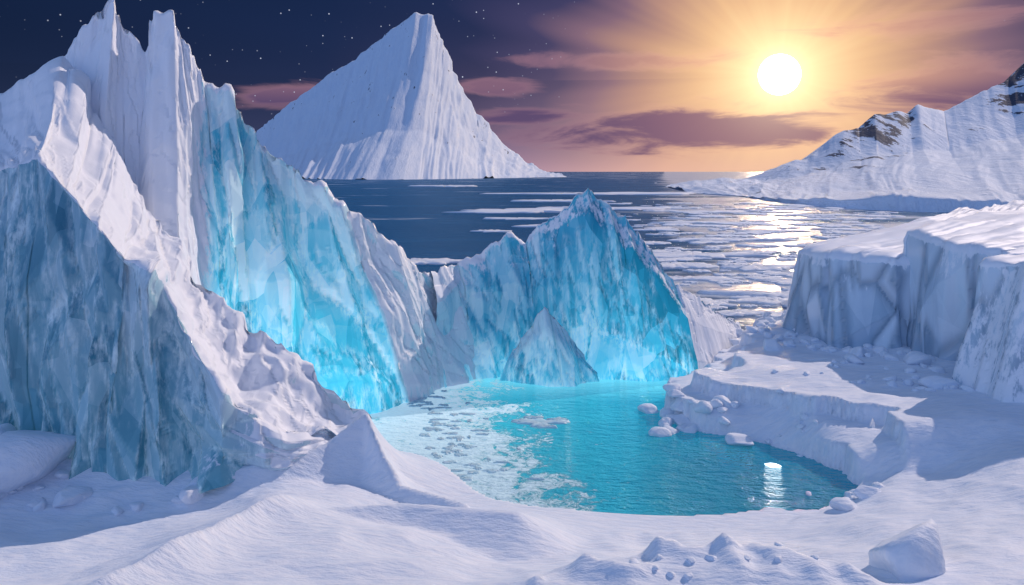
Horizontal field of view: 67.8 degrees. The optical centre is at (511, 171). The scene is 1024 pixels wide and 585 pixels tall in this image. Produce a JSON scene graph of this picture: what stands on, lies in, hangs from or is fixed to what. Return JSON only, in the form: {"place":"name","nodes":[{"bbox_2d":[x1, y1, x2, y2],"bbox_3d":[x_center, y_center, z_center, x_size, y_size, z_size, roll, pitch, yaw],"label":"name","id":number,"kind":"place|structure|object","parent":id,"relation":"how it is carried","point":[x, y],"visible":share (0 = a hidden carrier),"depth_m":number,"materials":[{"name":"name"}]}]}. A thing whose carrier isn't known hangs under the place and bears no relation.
{"place":"outdoors","nodes":[
{"label":"outdoors","id":0,"kind":"place"},
{"bbox_2d":[256,12,565,179],"bbox_3d":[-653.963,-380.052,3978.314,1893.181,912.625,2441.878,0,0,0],"label":"snow mountain","id":1,"kind":"structure","parent":0,"point":[394,103],"depth_m":3591.24,"materials":[{"name":"white snow"}]},
{"bbox_2d":[0,300,1023,584],"bbox_3d":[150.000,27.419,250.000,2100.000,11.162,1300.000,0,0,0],"label":"snow ground","id":2,"kind":"structure","parent":0,"point":[360,502],"depth_m":61.41,"materials":[{"name":"white snow"}]},
{"bbox_2d":[0,423,15,434],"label":"snow boulder","id":3,"kind":"object","parent":2,"relation":"on","point":[4,427],"visible":0.2,"depth_m":68.90,"materials":[{"name":"white snow"}]},
{"bbox_2d":[0,430,75,492],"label":"snow boulder","id":4,"kind":"object","parent":2,"relation":"on","point":[27,457],"visible":0.83,"depth_m":64.61,"materials":[{"name":"white snow"}]},
{"bbox_2d":[52,486,92,507],"bbox_3d":[-37.169,27.572,64.593,2.355,1.614,3.126,0,0,32],"label":"snow boulder","id":5,"kind":"object","parent":2,"relation":"on","point":[69,496],"visible":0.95,"depth_m":63.95,"materials":[{"name":"white snow"}]},
{"bbox_2d":[179,485,204,503],"bbox_3d":[-27.065,27.530,64.610,1.830,1.582,2.126,0,0,0],"label":"snow boulder","id":6,"kind":"object","parent":2,"relation":"on","point":[190,495],"visible":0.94,"depth_m":64.02,"materials":[{"name":"white snow"}]},
{"bbox_2d":[0,0,475,493],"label":"iceberg","id":7,"kind":"object","parent":2,"relation":"on","point":[203,285],"visible":0.94,"depth_m":79.36,"materials":[{"name":"blue ice"}]},
{"bbox_2d":[0,310,974,579],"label":"ice rubble","id":8,"kind":"object","parent":2,"relation":"on","point":[722,404],"visible":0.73,"depth_m":88.63,"materials":[{"name":"white ice"}]},
{"bbox_2d":[431,188,740,387],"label":"iceberg","id":9,"kind":"object","parent":2,"relation":"on","point":[585,268],"visible":0.76,"depth_m":112.08,"materials":[{"name":"blue ice"}]},
{"bbox_2d":[370,377,857,515],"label":"lagoon","id":10,"kind":"structure","parent":2,"relation":"in","point":[603,450],"depth_m":80.08,"materials":[{"name":"liquid"}]},
{"bbox_2d":[407,390,569,480],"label":"brash ice","id":11,"kind":"structure","parent":10,"relation":"on","point":[538,421],"depth_m":88.49,"materials":[{"name":"white ice"}]},
{"bbox_2d":[500,307,598,386],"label":"ice pinnacle","id":12,"kind":"object","parent":10,"relation":"on","point":[546,352],"visible":0.98,"depth_m":107.63,"materials":[{"name":"blue ice"}]},
{"bbox_2d":[725,433,753,445],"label":"snow boulder","id":13,"kind":"object","parent":10,"relation":"in","point":[739,439],"visible":0.92,"depth_m":83.55,"materials":[{"name":"white snow"}]},
{"bbox_2d":[765,463,780,467],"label":"floating ice lump","id":14,"kind":"object","parent":10,"relation":"on","point":[773,465],"visible":1,"depth_m":77.36,"materials":[{"name":"white ice"}]},
{"bbox_2d":[670,413,689,425],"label":"snow boulder","id":15,"kind":"object","parent":2,"relation":"on","point":[679,418],"visible":0.66,"depth_m":90.15,"materials":[{"name":"white snow"}]},
{"bbox_2d":[763,339,783,350],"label":"snow boulder","id":16,"kind":"object","parent":2,"relation":"on","point":[771,345],"visible":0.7,"depth_m":106.26,"materials":[{"name":"white snow"}]},
{"bbox_2d":[829,497,856,511],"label":"snow boulder","id":17,"kind":"object","parent":2,"relation":"on","point":[842,504],"visible":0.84,"depth_m":65.05,"materials":[{"name":"white snow"}]},
{"bbox_2d":[844,354,863,363],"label":"snow boulder","id":18,"kind":"object","parent":2,"relation":"on","point":[852,358],"visible":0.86,"depth_m":97.29,"materials":[{"name":"white snow"}]},
{"bbox_2d":[849,346,868,356],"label":"snow boulder","id":19,"kind":"object","parent":2,"relation":"on","point":[858,350],"visible":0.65,"depth_m":103.03,"materials":[{"name":"white snow"}]},
{"bbox_2d":[853,485,880,499],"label":"snow boulder","id":20,"kind":"object","parent":2,"relation":"on","point":[860,492],"visible":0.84,"depth_m":66.98,"materials":[{"name":"white snow"}]},
{"bbox_2d":[868,519,945,580],"bbox_3d":[25.823,25.280,49.776,4.583,4.942,5.308,0,0,18],"label":"snow boulder","id":21,"kind":"object","parent":2,"relation":"on","point":[915,553],"visible":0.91,"depth_m":48.12,"materials":[{"name":"white snow"}]},
{"bbox_2d":[903,351,931,364],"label":"snow boulder","id":22,"kind":"object","parent":2,"relation":"on","point":[915,357],"visible":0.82,"depth_m":95.83,"materials":[{"name":"white snow"}]},
{"bbox_2d":[918,375,958,388],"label":"snow boulder","id":23,"kind":"object","parent":2,"relation":"on","point":[936,382],"visible":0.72,"depth_m":87.15,"materials":[{"name":"white snow"}]},
{"bbox_2d":[0,0,1023,171],"label":"sky","id":24,"kind":"structure","parent":0,"point":[564,85],"materials":[{"name":"purple"}]},
{"bbox_2d":[302,172,947,329],"bbox_3d":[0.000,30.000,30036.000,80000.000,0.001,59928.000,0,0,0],"label":"sea","id":25,"kind":"structure","parent":0,"point":[414,222],"depth_m":542.38,"materials":[{"name":"liquid"}]},
{"bbox_2d":[409,185,905,319],"bbox_3d":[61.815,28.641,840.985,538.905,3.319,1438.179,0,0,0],"label":"ice floes","id":26,"kind":"object","parent":25,"relation":"on","point":[770,273],"visible":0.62,"depth_m":329.25,"materials":[{"name":"white ice"}]},
{"bbox_2d":[666,63,1023,212],"bbox_3d":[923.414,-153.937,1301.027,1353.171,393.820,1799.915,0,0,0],"label":"snow mountain","id":27,"kind":"structure","parent":0,"point":[969,153],"depth_m":1135.81,"materials":[{"name":"white snow"}]},
{"bbox_2d":[782,200,1023,402],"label":"ice cliff","id":28,"kind":"structure","parent":0,"point":[949,286],"depth_m":105.58,"materials":[{"name":"white ice"}]}
]}

